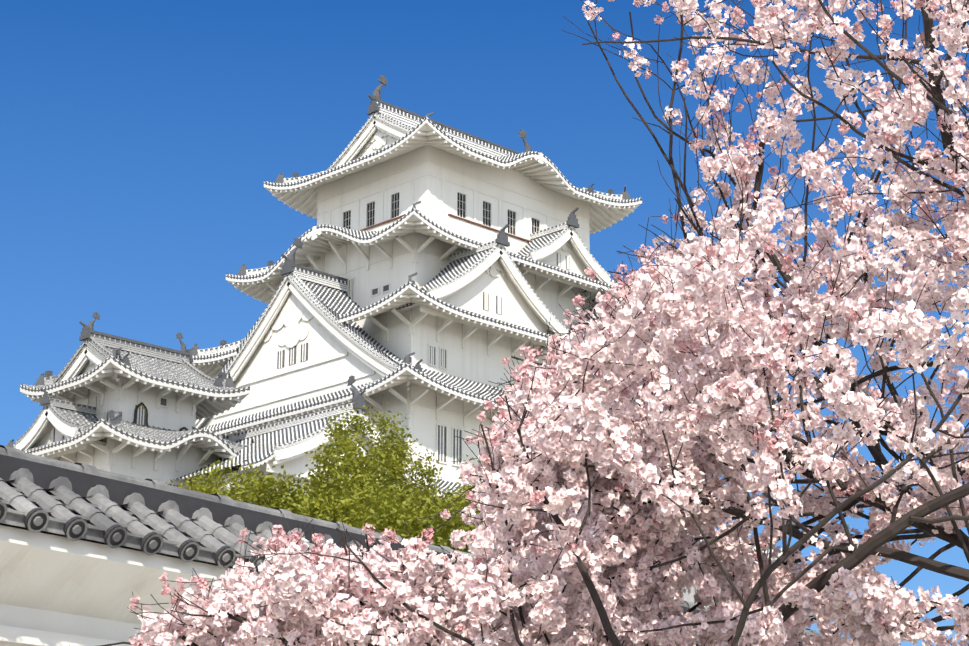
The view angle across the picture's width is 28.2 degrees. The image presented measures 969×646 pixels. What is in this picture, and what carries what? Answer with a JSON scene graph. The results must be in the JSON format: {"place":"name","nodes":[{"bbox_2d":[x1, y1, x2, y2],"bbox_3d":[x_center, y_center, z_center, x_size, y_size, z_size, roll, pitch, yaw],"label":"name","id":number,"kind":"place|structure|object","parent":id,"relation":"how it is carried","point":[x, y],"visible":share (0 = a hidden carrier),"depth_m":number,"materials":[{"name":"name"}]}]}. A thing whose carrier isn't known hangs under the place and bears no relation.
{"place":"outdoors","nodes":[
{"label":"outdoors","id":0,"kind":"place"},
{"bbox_2d":[0,0,968,645],"label":"sky","id":1,"kind":"structure","parent":0,"point":[140,140],"materials":[{"name":"blue"}]},
{"label":"ground","id":2,"kind":"structure","parent":0,"visible":0},
{"bbox_2d":[178,459,330,509],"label":"bush","id":3,"kind":"object","parent":2,"relation":"on","point":[248,475],"visible":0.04,"depth_m":71.16,"materials":[{"name":"green plant"}]},
{"bbox_2d":[0,525,510,645],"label":"perimeter wall","id":4,"kind":"structure","parent":2,"relation":"on","point":[55,590],"depth_m":13.23,"materials":[{"name":"white paint"}]},
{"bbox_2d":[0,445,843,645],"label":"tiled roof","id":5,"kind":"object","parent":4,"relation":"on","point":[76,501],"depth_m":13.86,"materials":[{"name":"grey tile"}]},
{"bbox_2d":[193,463,325,517],"bbox_3d":[-8.107,12.521,63.373,7.035,15.599,7.805,16,-23,-43],"label":"bush","id":6,"kind":"object","parent":2,"relation":"on","point":[259,491],"visible":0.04,"depth_m":63.31,"materials":[{"name":"green plant"}]},
{"bbox_2d":[170,472,358,527],"bbox_3d":[-5.987,11.270,56.757,7.571,14.183,7.394,16,-23,-43],"label":"bush","id":7,"kind":"object","parent":2,"relation":"on","point":[210,490],"visible":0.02,"depth_m":56.55,"materials":[{"name":"green plant"}]},
{"bbox_2d":[262,468,400,517],"bbox_3d":[-5.450,12.686,63.718,7.274,15.479,7.104,16,-23,-43],"label":"bush","id":8,"kind":"object","parent":2,"relation":"on","point":[337,490],"visible":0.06,"depth_m":64.19,"materials":[{"name":"green plant"}]},
{"bbox_2d":[298,403,449,517],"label":"green tree","id":9,"kind":"object","parent":2,"relation":"on","point":[405,447],"depth_m":72.51,"materials":[{"name":"green plant"}]},
{"bbox_2d":[314,476,437,532],"bbox_3d":[-4.363,11.854,58.980,7.328,14.402,6.773,16,-23,-43],"label":"bush","id":10,"kind":"object","parent":2,"relation":"on","point":[362,500],"visible":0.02,"depth_m":59.96,"materials":[{"name":"green plant"}]},
{"bbox_2d":[300,427,481,521],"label":"green tree","id":11,"kind":"object","parent":2,"relation":"on","point":[351,451],"depth_m":67.05,"materials":[{"name":"green plant"}]},
{"bbox_2d":[317,474,483,551],"bbox_3d":[-1.901,7.531,57.509,7.958,5.391,5.619,46,-48,-68],"label":"bush","id":12,"kind":"object","parent":2,"relation":"on","point":[381,524],"visible":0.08,"depth_m":55.89,"materials":[{"name":"green plant"}]},
{"bbox_2d":[409,488,482,553],"bbox_3d":[-0.870,11.480,55.424,5.468,13.034,7.846,16,-23,-43],"label":"bush","id":13,"kind":"object","parent":2,"relation":"on","point":[448,527],"visible":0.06,"depth_m":54.90,"materials":[{"name":"green plant"}]},
{"bbox_2d":[421,441,502,522],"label":"green tree","id":14,"kind":"object","parent":2,"relation":"on","point":[478,461],"depth_m":67.11,"materials":[{"name":"green plant"}]},
{"bbox_2d":[433,480,523,534],"bbox_3d":[1.056,11.835,59.038,6.510,14.416,6.466,16,-23,-43],"label":"bush","id":15,"kind":"object","parent":2,"relation":"on","point":[464,490],"depth_m":59.28,"materials":[{"name":"green plant"}]},
{"bbox_2d":[69,0,968,645],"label":"cherry tree branches","id":16,"kind":"object","parent":2,"relation":"on","point":[891,532],"visible":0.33,"depth_m":7.64,"materials":[{"name":"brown plant"}]},
{"bbox_2d":[129,0,968,645],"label":"cherry blossoms","id":17,"kind":"object","parent":16,"relation":"attached to","point":[875,604],"visible":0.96,"depth_m":7.38,"materials":[{"name":"pink plant"}]},
{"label":"stone base","id":18,"kind":"object","parent":2,"relation":"on","visible":0},
{"bbox_2d":[15,345,265,489],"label":"turret walls","id":19,"kind":"structure","parent":18,"relation":"on","point":[118,389],"depth_m":91.99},
{"bbox_2d":[51,394,199,486],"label":"windows","id":20,"kind":"structure","parent":19,"relation":"in","point":[141,414],"depth_m":92.37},
{"bbox_2d":[13,333,249,456],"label":"keep roof tiles","id":21,"kind":"object","parent":19,"relation":"on","point":[165,368],"visible":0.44,"depth_m":92.01,"materials":[{"name":"grey tile"}]},
{"bbox_2d":[6,312,253,447],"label":"roof ornaments","id":22,"kind":"object","parent":21,"relation":"on","point":[87,330],"visible":0.46,"depth_m":94.22},
{"bbox_2d":[193,412,432,503],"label":"wall","id":23,"kind":"structure","parent":18,"relation":"on","point":[294,459],"depth_m":88.37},
{"bbox_2d":[173,402,432,480],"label":"connecting tower roof tiles","id":24,"kind":"object","parent":23,"relation":"on","point":[269,439],"visible":0.33,"depth_m":91.84,"materials":[{"name":"grey tile"}]},
{"bbox_2d":[347,375,366,409],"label":"connecting tower ridge ornaments","id":25,"kind":"object","parent":24,"relation":"on","point":[358,399],"visible":0.96,"depth_m":90.64},
{"bbox_2d":[191,117,779,607],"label":"castle walls","id":26,"kind":"structure","parent":18,"relation":"on","point":[431,169],"depth_m":106.84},
{"bbox_2d":[192,102,782,556],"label":"keep roof tiles","id":27,"kind":"object","parent":26,"relation":"on","point":[330,300],"visible":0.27,"depth_m":106.26,"materials":[{"name":"grey tile"}]},
{"bbox_2d":[190,75,772,549],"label":"roof ornaments","id":28,"kind":"object","parent":27,"relation":"on","point":[288,265],"visible":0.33,"depth_m":112.26,"materials":[{"name":"tile"}]},
{"bbox_2d":[277,193,704,606],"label":"windows","id":29,"kind":"structure","parent":26,"relation":"in","point":[442,445],"depth_m":105.83,"materials":[{"name":"white wood"}]}
]}

